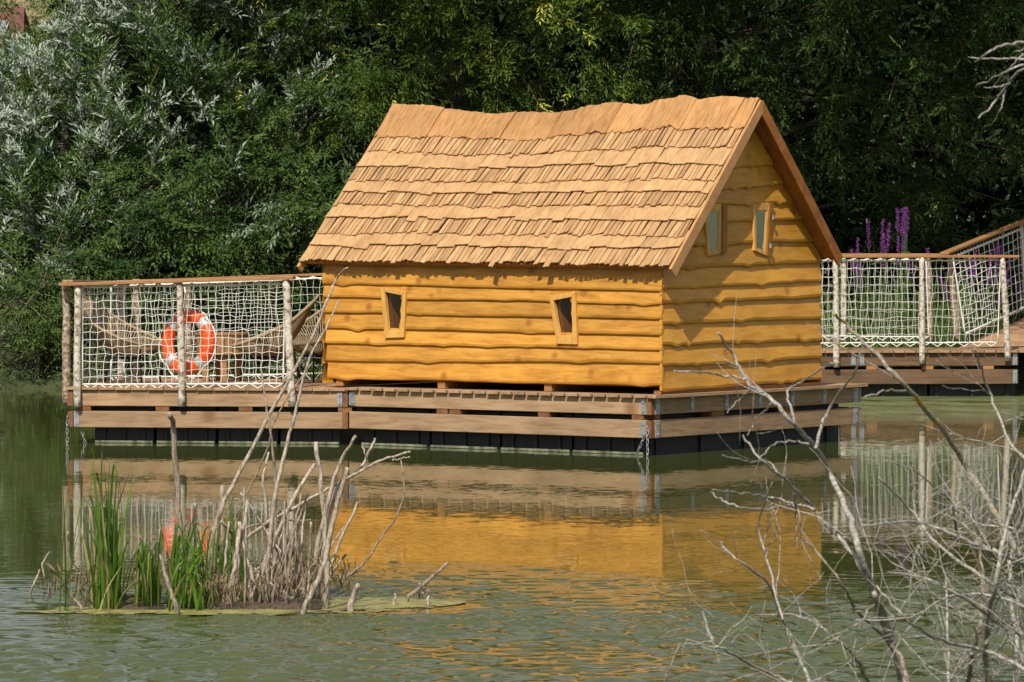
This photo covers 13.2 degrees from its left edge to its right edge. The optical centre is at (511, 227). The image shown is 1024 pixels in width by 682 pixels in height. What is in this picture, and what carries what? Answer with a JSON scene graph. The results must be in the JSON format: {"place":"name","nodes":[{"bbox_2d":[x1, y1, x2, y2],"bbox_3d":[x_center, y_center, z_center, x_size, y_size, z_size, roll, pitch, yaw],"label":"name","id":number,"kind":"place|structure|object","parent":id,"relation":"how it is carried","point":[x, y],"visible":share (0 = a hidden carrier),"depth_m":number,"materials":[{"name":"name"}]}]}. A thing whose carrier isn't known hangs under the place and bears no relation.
{"place":"outdoors","nodes":[
{"label":"outdoors","id":0,"kind":"place"},
{"bbox_2d":[69,595,330,610],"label":"islet ground","id":1,"kind":"structure","parent":0,"point":[316,603],"depth_m":25.77,"materials":[{"name":"soil"}]},
{"bbox_2d":[41,551,50,595],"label":"dead stick","id":2,"kind":"object","parent":1,"relation":"on","point":[43,561],"visible":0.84,"depth_m":26.59,"materials":[{"name":"wood"}]},
{"bbox_2d":[62,580,82,609],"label":"dead stick","id":3,"kind":"object","parent":1,"relation":"on","point":[74,599],"visible":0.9,"depth_m":25.66,"materials":[{"name":"wood"}]},
{"bbox_2d":[59,444,157,613],"bbox_3d":[-2.330,1.807,25.920,0.554,1.083,0.938,0,0,0],"label":"reed clump","id":4,"kind":"object","parent":1,"relation":"on","point":[105,591],"visible":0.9,"depth_m":25.82,"materials":[{"name":"plant"}]},
{"bbox_2d":[128,524,164,606],"bbox_3d":[-2.153,2.010,26.172,0.227,0.520,0.696,0,0,-5],"label":"reed clump","id":5,"kind":"object","parent":1,"relation":"on","point":[148,568],"visible":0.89,"depth_m":26.01,"materials":[{"name":"plant"}]},
{"bbox_2d":[159,554,179,613],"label":"dead stick","id":6,"kind":"object","parent":1,"relation":"on","point":[173,598],"visible":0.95,"depth_m":25.45,"materials":[{"name":"wood"}]},
{"bbox_2d":[167,412,183,568],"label":"dead stick","id":7,"kind":"object","parent":1,"relation":"on","point":[176,471],"visible":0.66,"depth_m":26.43,"materials":[{"name":"wood"}]},
{"bbox_2d":[162,515,219,611],"bbox_3d":[-1.879,1.981,25.974,0.343,0.578,0.880,0,0,-5],"label":"reed clump","id":8,"kind":"object","parent":1,"relation":"on","point":[196,597],"visible":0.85,"depth_m":25.75,"materials":[{"name":"plant"}]},
{"bbox_2d":[192,502,198,546],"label":"dead stick","id":9,"kind":"object","parent":1,"relation":"on","point":[193,517],"visible":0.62,"depth_m":26.74,"materials":[{"name":"wood"}]},
{"bbox_2d":[40,550,361,611],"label":"root fibres","id":10,"kind":"object","parent":1,"relation":"on","point":[223,586],"visible":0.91,"depth_m":25.72,"materials":[{"name":"plant"}]},
{"bbox_2d":[208,485,225,592],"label":"dead stick","id":11,"kind":"object","parent":1,"relation":"on","point":[222,491],"visible":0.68,"depth_m":26.70,"materials":[{"name":"wood"}]},
{"bbox_2d":[221,521,229,601],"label":"dead stick","id":12,"kind":"object","parent":1,"relation":"on","point":[225,556],"visible":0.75,"depth_m":26.19,"materials":[{"name":"wood"}]},
{"bbox_2d":[214,489,249,601],"bbox_3d":[-1.669,1.901,26.437,0.216,0.737,0.592,0,0,-4],"label":"reed clump","id":13,"kind":"object","parent":1,"relation":"on","point":[232,541],"visible":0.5,"depth_m":26.38,"materials":[{"name":"plant"}]},
{"bbox_2d":[226,522,241,603],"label":"dead stick","id":14,"kind":"object","parent":1,"relation":"on","point":[236,553],"visible":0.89,"depth_m":25.85,"materials":[{"name":"wood"}]},
{"bbox_2d":[233,501,247,600],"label":"dead stick","id":15,"kind":"object","parent":1,"relation":"on","point":[242,535],"visible":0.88,"depth_m":25.97,"materials":[{"name":"wood"}]},
{"bbox_2d":[220,520,262,600],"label":"dead stick","id":16,"kind":"object","parent":1,"relation":"on","point":[223,523],"visible":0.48,"depth_m":26.33,"materials":[{"name":"wood"}]},
{"bbox_2d":[242,487,244,518],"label":"dead stick","id":17,"kind":"object","parent":1,"relation":"on","point":[244,502],"visible":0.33,"depth_m":26.71,"materials":[{"name":"wood"}]},
{"bbox_2d":[243,512,246,604],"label":"dead stick","id":18,"kind":"object","parent":1,"relation":"on","point":[244,603],"visible":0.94,"depth_m":25.77,"materials":[{"name":"wood"}]},
{"bbox_2d":[242,540,251,601],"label":"dead stick","id":19,"kind":"object","parent":1,"relation":"on","point":[248,579],"visible":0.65,"depth_m":26.03,"materials":[{"name":"wood"}]},
{"bbox_2d":[250,544,257,581],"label":"dead stick","id":20,"kind":"object","parent":1,"relation":"on","point":[253,560],"visible":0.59,"depth_m":26.41,"materials":[{"name":"wood"}]},
{"bbox_2d":[251,548,269,601],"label":"dead stick","id":21,"kind":"object","parent":1,"relation":"on","point":[257,577],"visible":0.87,"depth_m":26.00,"materials":[{"name":"wood"}]},
{"bbox_2d":[258,552,262,601],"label":"dead stick","id":22,"kind":"object","parent":1,"relation":"on","point":[260,578],"visible":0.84,"depth_m":26.06,"materials":[{"name":"wood"}]},
{"bbox_2d":[261,452,272,572],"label":"dead stick","id":23,"kind":"object","parent":1,"relation":"on","point":[265,502],"visible":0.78,"depth_m":26.73,"materials":[{"name":"wood"}]},
{"bbox_2d":[261,371,277,583],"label":"dead stick","id":24,"kind":"object","parent":1,"relation":"on","point":[275,478],"visible":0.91,"depth_m":26.41,"materials":[{"name":"wood"}]},
{"bbox_2d":[262,560,278,582],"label":"dead stick","id":25,"kind":"object","parent":1,"relation":"on","point":[272,567],"visible":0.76,"depth_m":26.24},
{"bbox_2d":[240,493,302,595],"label":"dead stick","id":26,"kind":"object","parent":1,"relation":"on","point":[261,523],"visible":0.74,"depth_m":26.42,"materials":[{"name":"wood"}]},
{"bbox_2d":[254,567,291,597],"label":"dead stick","id":27,"kind":"object","parent":1,"relation":"on","point":[270,583],"visible":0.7,"depth_m":26.07,"materials":[{"name":"wood"}]},
{"bbox_2d":[204,267,347,579],"bbox_3d":[-1.421,1.182,26.752,0.873,1.885,0.154,0,0,0],"label":"dead stick","id":28,"kind":"object","parent":1,"relation":"on","point":[240,469],"visible":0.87,"depth_m":26.71,"materials":[{"name":"wood"}]},
{"bbox_2d":[201,519,311,566],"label":"dead stick","id":29,"kind":"object","parent":28,"relation":"on","point":[250,526],"visible":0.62,"depth_m":26.73,"materials":[{"name":"wood"}]},
{"bbox_2d":[218,362,312,550],"bbox_3d":[-1.516,1.434,26.710,0.630,1.243,0.044,0,0,1],"label":"dead stick","id":30,"kind":"object","parent":29,"relation":"on","point":[221,542],"visible":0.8,"depth_m":26.70,"materials":[{"name":"wood"}]},
{"bbox_2d":[269,527,283,598],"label":"dead stick","id":31,"kind":"object","parent":1,"relation":"on","point":[273,569],"visible":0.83,"depth_m":26.43,"materials":[{"name":"wood"}]},
{"bbox_2d":[277,539,281,593],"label":"dead stick","id":32,"kind":"object","parent":1,"relation":"on","point":[278,563],"visible":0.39,"depth_m":26.69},
{"bbox_2d":[277,524,283,576],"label":"dead stick","id":33,"kind":"object","parent":1,"relation":"on","point":[280,547],"visible":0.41,"depth_m":26.51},
{"bbox_2d":[271,528,290,602],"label":"dead stick","id":34,"kind":"object","parent":1,"relation":"on","point":[274,588],"visible":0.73,"depth_m":26.03,"materials":[{"name":"wood"}]},
{"bbox_2d":[254,463,315,601],"bbox_3d":[-1.344,1.850,26.227,0.392,0.904,0.100,0,0,-12],"label":"dead stick","id":35,"kind":"object","parent":1,"relation":"on","point":[291,502],"visible":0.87,"depth_m":26.21,"materials":[{"name":"wood"}]},
{"bbox_2d":[283,501,288,603],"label":"dead stick","id":36,"kind":"object","parent":1,"relation":"on","point":[285,574],"visible":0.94,"depth_m":25.74,"materials":[{"name":"wood"}]},
{"bbox_2d":[286,495,289,598],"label":"dead stick","id":37,"kind":"object","parent":1,"relation":"on","point":[287,527],"visible":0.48,"depth_m":26.44,"materials":[{"name":"wood"}]},
{"bbox_2d":[281,543,295,599],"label":"dead stick","id":38,"kind":"object","parent":1,"relation":"on","point":[293,552],"visible":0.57,"depth_m":26.33,"materials":[{"name":"wood"}]},
{"bbox_2d":[275,493,307,601],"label":"dead stick","id":39,"kind":"object","parent":1,"relation":"on","point":[298,519],"visible":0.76,"depth_m":26.23,"materials":[{"name":"wood"}]},
{"bbox_2d":[285,494,301,588],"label":"dead stick","id":40,"kind":"object","parent":1,"relation":"on","point":[291,549],"visible":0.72,"depth_m":26.16,"materials":[{"name":"wood"}]},
{"bbox_2d":[293,505,296,559],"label":"dead stick","id":41,"kind":"object","parent":1,"relation":"on","point":[295,536],"visible":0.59,"depth_m":26.71,"materials":[{"name":"wood"}]},
{"bbox_2d":[292,525,301,596],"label":"dead stick","id":42,"kind":"object","parent":1,"relation":"on","point":[296,562],"visible":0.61,"depth_m":26.59,"materials":[{"name":"wood"}]},
{"bbox_2d":[294,523,305,597],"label":"dead stick","id":43,"kind":"object","parent":1,"relation":"on","point":[300,558],"visible":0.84,"depth_m":25.90,"materials":[{"name":"wood"}]},
{"bbox_2d":[297,504,305,596],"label":"dead stick","id":44,"kind":"object","parent":1,"relation":"on","point":[302,531],"visible":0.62,"depth_m":26.44,"materials":[{"name":"wood"}]},
{"bbox_2d":[264,300,339,602],"bbox_3d":[-1.237,1.365,26.209,0.461,1.872,0.151,0,0,-10],"label":"dead stick","id":45,"kind":"object","parent":1,"relation":"on","point":[273,507],"visible":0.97,"depth_m":26.18,"materials":[{"name":"wood"}]},
{"bbox_2d":[292,557,321,597],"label":"dead stick","id":46,"kind":"object","parent":1,"relation":"on","point":[306,574],"visible":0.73,"depth_m":26.02,"materials":[{"name":"wood"}]},
{"bbox_2d":[306,522,311,597],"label":"dead stick","id":47,"kind":"object","parent":1,"relation":"on","point":[309,559],"visible":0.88,"depth_m":25.85,"materials":[{"name":"wood"}]},
{"bbox_2d":[217,451,410,563],"bbox_3d":[-1.190,1.685,26.723,1.182,0.692,0.167,0,0,5],"label":"dead stick","id":48,"kind":"object","parent":1,"relation":"on","point":[256,530],"visible":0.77,"depth_m":26.70,"materials":[{"name":"wood"}]},
{"bbox_2d":[316,438,375,577],"bbox_3d":[-1.002,1.698,26.743,0.376,0.853,0.041,0,0,-13],"label":"dead stick","id":49,"kind":"object","parent":48,"relation":"on","point":[335,491],"visible":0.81,"depth_m":26.72,"materials":[{"name":"wood"}]},
{"bbox_2d":[360,444,368,469],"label":"dead stick","id":50,"kind":"object","parent":49,"relation":"attached to","point":[365,455],"visible":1,"depth_m":26.66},
{"bbox_2d":[309,533,327,589],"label":"dead stick","id":51,"kind":"object","parent":1,"relation":"on","point":[318,550],"visible":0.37,"depth_m":26.31,"materials":[{"name":"wood"}]},
{"bbox_2d":[314,442,329,608],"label":"dead stick","id":52,"kind":"object","parent":1,"relation":"on","point":[324,535],"visible":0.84,"depth_m":25.73,"materials":[{"name":"wood"}]},
{"bbox_2d":[300,467,348,613],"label":"dead stick","id":53,"kind":"object","parent":1,"relation":"on","point":[312,591],"visible":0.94,"depth_m":25.43,"materials":[{"name":"wood"}]},
{"bbox_2d":[317,554,346,599],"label":"dead stick","id":54,"kind":"object","parent":1,"relation":"on","point":[334,569],"visible":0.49,"depth_m":26.08,"materials":[{"name":"wood"}]},
{"bbox_2d":[309,435,356,590],"bbox_3d":[-1.074,1.724,26.644,0.326,0.960,0.082,0,0,18],"label":"dead stick","id":55,"kind":"object","parent":1,"relation":"on","point":[330,493],"visible":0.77,"depth_m":26.65,"materials":[{"name":"wood"}]},
{"bbox_2d":[322,502,358,599],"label":"dead stick","id":56,"kind":"object","parent":1,"relation":"on","point":[344,530],"visible":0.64,"depth_m":26.42,"materials":[{"name":"wood"}]},
{"bbox_2d":[348,583,360,611],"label":"dead stick","id":57,"kind":"object","parent":1,"relation":"on","point":[352,599],"visible":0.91,"depth_m":25.57,"materials":[{"name":"wood"}]},
{"bbox_2d":[0,389,1023,681],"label":"water","id":58,"kind":"structure","parent":0,"point":[558,567],"depth_m":30.26,"materials":[{"name":"liquid"}]},
{"bbox_2d":[29,569,39,597],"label":"dead stick","id":59,"kind":"object","parent":58,"relation":"in","point":[32,586],"visible":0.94,"depth_m":26.60,"materials":[{"name":"wood"}]},
{"bbox_2d":[67,531,71,580],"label":"dead stick","id":60,"kind":"object","parent":58,"relation":"in","point":[68,551],"visible":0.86,"depth_m":26.74,"materials":[{"name":"wood"}]},
{"bbox_2d":[24,596,465,615],"bbox_3d":[-1.521,2.215,25.879,2.723,0.002,1.284,0,0,-22],"label":"algae scum","id":61,"kind":"object","parent":58,"relation":"on","point":[337,605],"visible":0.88,"depth_m":25.69,"materials":[{"name":"plant"}]},
{"bbox_2d":[65,378,437,443],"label":"terrace deck","id":62,"kind":"structure","parent":58,"relation":"on","point":[230,414],"depth_m":45.43,"materials":[{"name":"wood"}]},
{"bbox_2d":[66,415,68,442],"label":"mooring chain","id":63,"kind":"object","parent":62,"relation":"hanging from","point":[67,420],"visible":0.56,"depth_m":45.52,"materials":[{"name":"metal"}]},
{"bbox_2d":[62,280,124,403],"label":"rope net railing","id":64,"kind":"object","parent":62,"relation":"on","point":[66,354],"visible":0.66,"depth_m":45.65,"materials":[{"name":"fabric"}]},
{"bbox_2d":[81,295,161,382],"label":"woven chair","id":65,"kind":"object","parent":62,"relation":"on","point":[107,335],"visible":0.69,"depth_m":46.65,"materials":[{"name":"wicker"}]},
{"bbox_2d":[59,276,295,406],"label":"rope net railing","id":66,"kind":"object","parent":62,"relation":"on","point":[287,336],"visible":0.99,"depth_m":45.35,"materials":[{"name":"fabric"}]},
{"bbox_2d":[158,287,216,380],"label":"lifebuoy","id":67,"kind":"object","parent":66,"relation":"hanging from","point":[201,318],"visible":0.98,"depth_m":45.55,"materials":[{"name":"orange plastic"}]},
{"bbox_2d":[110,273,323,379],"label":"rope net railing","id":68,"kind":"object","parent":62,"relation":"on","point":[136,314],"visible":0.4,"depth_m":48.06,"materials":[{"name":"fabric"}]},
{"bbox_2d":[194,332,247,381],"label":"round table","id":69,"kind":"object","parent":62,"relation":"on","point":[222,340],"visible":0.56,"depth_m":47.08,"materials":[{"name":"brown wood"}]},
{"bbox_2d":[229,294,319,382],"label":"woven chair","id":70,"kind":"object","parent":62,"relation":"on","point":[299,319],"visible":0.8,"depth_m":46.17,"materials":[{"name":"wicker"}]},
{"bbox_2d":[281,308,323,381],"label":"woven chair","id":71,"kind":"object","parent":62,"relation":"on","point":[299,345],"visible":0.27,"depth_m":47.47,"materials":[{"name":"wicker"}]},
{"bbox_2d":[312,527,343,582],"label":"dead stick","id":72,"kind":"object","parent":58,"relation":"in","point":[332,543],"visible":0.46,"depth_m":26.77,"materials":[{"name":"wood"}]},
{"bbox_2d":[343,460,404,579],"bbox_3d":[-0.835,1.766,26.744,0.383,0.721,0.075,0,0,0],"label":"dead stick","id":73,"kind":"object","parent":58,"relation":"in","point":[371,553],"visible":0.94,"depth_m":26.73,"materials":[{"name":"wood"}]},
{"bbox_2d":[405,561,448,601],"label":"dead stick","id":74,"kind":"object","parent":58,"relation":"in","point":[423,584],"visible":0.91,"depth_m":26.18,"materials":[{"name":"wood"}]},
{"bbox_2d":[426,589,429,605],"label":"dead stick","id":75,"kind":"object","parent":58,"relation":"in","point":[427,598],"visible":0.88,"depth_m":26.07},
{"bbox_2d":[346,382,867,454],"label":"pontoon deck","id":76,"kind":"structure","parent":58,"relation":"on","point":[522,417],"depth_m":44.22,"materials":[{"name":"wood"}]},
{"bbox_2d":[297,95,842,393],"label":"wooden cabin","id":77,"kind":"object","parent":76,"relation":"on","point":[612,245],"visible":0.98,"depth_m":44.54,"materials":[{"name":"yellow wood"}]},
{"bbox_2d":[379,285,407,337],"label":"window","id":78,"kind":"structure","parent":77,"relation":"in","point":[391,299],"depth_m":45.06,"materials":[{"name":"yellow wood"}]},
{"bbox_2d":[546,289,578,344],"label":"window","id":79,"kind":"structure","parent":77,"relation":"in","point":[561,305],"depth_m":43.84,"materials":[{"name":"yellow wood"}]},
{"bbox_2d":[703,204,727,255],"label":"window","id":80,"kind":"structure","parent":77,"relation":"in","point":[715,225],"depth_m":43.91,"materials":[{"name":"yellow wood"}]},
{"bbox_2d":[750,203,773,255],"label":"window","id":81,"kind":"structure","parent":77,"relation":"in","point":[762,213],"depth_m":44.60,"materials":[{"name":"yellow wood"}]},
{"bbox_2d":[635,433,645,454],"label":"mooring chain","id":82,"kind":"object","parent":76,"relation":"hanging from","point":[639,447],"visible":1,"depth_m":43.07,"materials":[{"name":"metal"}]},
{"bbox_2d":[646,425,648,455],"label":"mooring chain","id":83,"kind":"object","parent":76,"relation":"hanging from","point":[647,435],"visible":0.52,"depth_m":42.99,"materials":[{"name":"metal"}]},
{"bbox_2d":[573,348,1023,396],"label":"walkway deck","id":84,"kind":"structure","parent":58,"relation":"on","point":[931,376],"depth_m":58.13,"materials":[{"name":"wood"}]},
{"bbox_2d":[820,253,960,340],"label":"rope net railing","id":85,"kind":"object","parent":84,"relation":"on","point":[953,294],"visible":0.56,"depth_m":59.39,"materials":[{"name":"fabric"}]},
{"bbox_2d":[820,255,1018,366],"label":"rope net railing","id":86,"kind":"object","parent":84,"relation":"on","point":[1002,284],"visible":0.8,"depth_m":58.06,"materials":[{"name":"fabric"}]},
{"bbox_2d":[959,318,1023,348],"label":"gangway","id":87,"kind":"object","parent":84,"relation":"on","point":[1016,328],"visible":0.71,"depth_m":60.29,"materials":[{"name":"wood"}]},
{"bbox_2d":[940,219,1023,335],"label":"rope net railing","id":88,"kind":"object","parent":87,"relation":"on","point":[1020,223],"visible":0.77,"depth_m":61.16,"materials":[{"name":"fabric"}]},
{"bbox_2d":[0,0,1023,388],"bbox_3d":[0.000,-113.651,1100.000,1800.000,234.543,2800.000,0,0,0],"label":"ground","id":89,"kind":"structure","parent":0,"point":[12,366],"depth_m":61.69,"materials":[{"name":"green plant"}]},
{"bbox_2d":[0,7,32,54],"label":"house","id":90,"kind":"structure","parent":89,"relation":"on","point":[22,11],"depth_m":248.90,"materials":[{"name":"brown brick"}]},
{"bbox_2d":[0,204,132,389],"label":"waterside shrub","id":91,"kind":"object","parent":89,"relation":"on","point":[37,360],"visible":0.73,"depth_m":61.10,"materials":[{"name":"green plant"}]},
{"bbox_2d":[0,0,206,320],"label":"robinia tree","id":92,"kind":"object","parent":89,"relation":"on","point":[48,35],"visible":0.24,"depth_m":66.59,"materials":[{"name":"green plant"}]},
{"bbox_2d":[0,0,348,340],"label":"willow tree","id":93,"kind":"object","parent":89,"relation":"on","point":[177,58],"visible":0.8,"depth_m":62.34,"materials":[{"name":"green plant"}]},
{"bbox_2d":[0,46,397,379],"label":"willow bush","id":94,"kind":"object","parent":89,"relation":"on","point":[288,230],"visible":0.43,"depth_m":61.22,"materials":[{"name":"green plant"}]},
{"bbox_2d":[181,0,716,210],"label":"ash tree","id":95,"kind":"object","parent":89,"relation":"on","point":[457,57],"visible":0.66,"depth_m":62.92,"materials":[{"name":"green plant"}]},
{"bbox_2d":[0,0,1023,325],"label":"woodland","id":96,"kind":"object","parent":89,"relation":"on","point":[978,212],"visible":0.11,"depth_m":69.11,"materials":[{"name":"green plant"}]},
{"bbox_2d":[571,0,1023,327],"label":"ash tree","id":97,"kind":"object","parent":89,"relation":"on","point":[711,31],"visible":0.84,"depth_m":63.40,"materials":[{"name":"green plant"}]},
{"bbox_2d":[604,291,1023,681],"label":"bare shrub","id":98,"kind":"object","parent":89,"relation":"on","point":[888,637],"visible":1,"depth_m":13.57,"materials":[{"name":"wood"}]},
{"bbox_2d":[848,238,865,347],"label":"loosestrife plant","id":99,"kind":"object","parent":89,"relation":"on","point":[857,269],"visible":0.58,"depth_m":61.65,"materials":[{"name":"purple plant"}]},
{"bbox_2d":[866,220,906,347],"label":"loosestrife plant","id":100,"kind":"object","parent":89,"relation":"on","point":[888,235],"visible":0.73,"depth_m":62.07,"materials":[{"name":"purple plant"}]},
{"bbox_2d":[878,207,912,347],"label":"loosestrife plant","id":101,"kind":"object","parent":89,"relation":"on","point":[903,232],"visible":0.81,"depth_m":61.32,"materials":[{"name":"purple plant"}]},
{"bbox_2d":[907,248,933,341],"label":"loosestrife plant","id":102,"kind":"object","parent":89,"relation":"on","point":[911,263],"visible":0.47,"depth_m":61.86,"materials":[{"name":"purple plant"}]},
{"bbox_2d":[820,263,1023,366],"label":"bank reeds","id":103,"kind":"object","parent":89,"relation":"on","point":[943,330],"visible":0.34,"depth_m":61.12,"materials":[{"name":"plant"}]},
{"bbox_2d":[939,249,1010,345],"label":"loosestrife plant","id":104,"kind":"object","parent":89,"relation":"on","point":[973,277],"visible":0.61,"depth_m":61.00,"materials":[{"name":"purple plant"}]},
{"bbox_2d":[968,41,1023,124],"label":"bare tree","id":105,"kind":"object","parent":89,"relation":"on","point":[1008,69],"visible":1,"depth_m":14.04,"materials":[{"name":"wood"}]},
{"bbox_2d":[982,243,1010,335],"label":"loosestrife plant","id":106,"kind":"object","parent":89,"relation":"on","point":[997,262],"visible":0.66,"depth_m":61.55,"materials":[{"name":"purple plant"}]},
{"bbox_2d":[1012,268,1023,319],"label":"loosestrife plant","id":107,"kind":"object","parent":89,"relation":"on","point":[1018,299],"visible":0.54,"depth_m":64.24,"materials":[{"name":"purple plant"}]}
]}

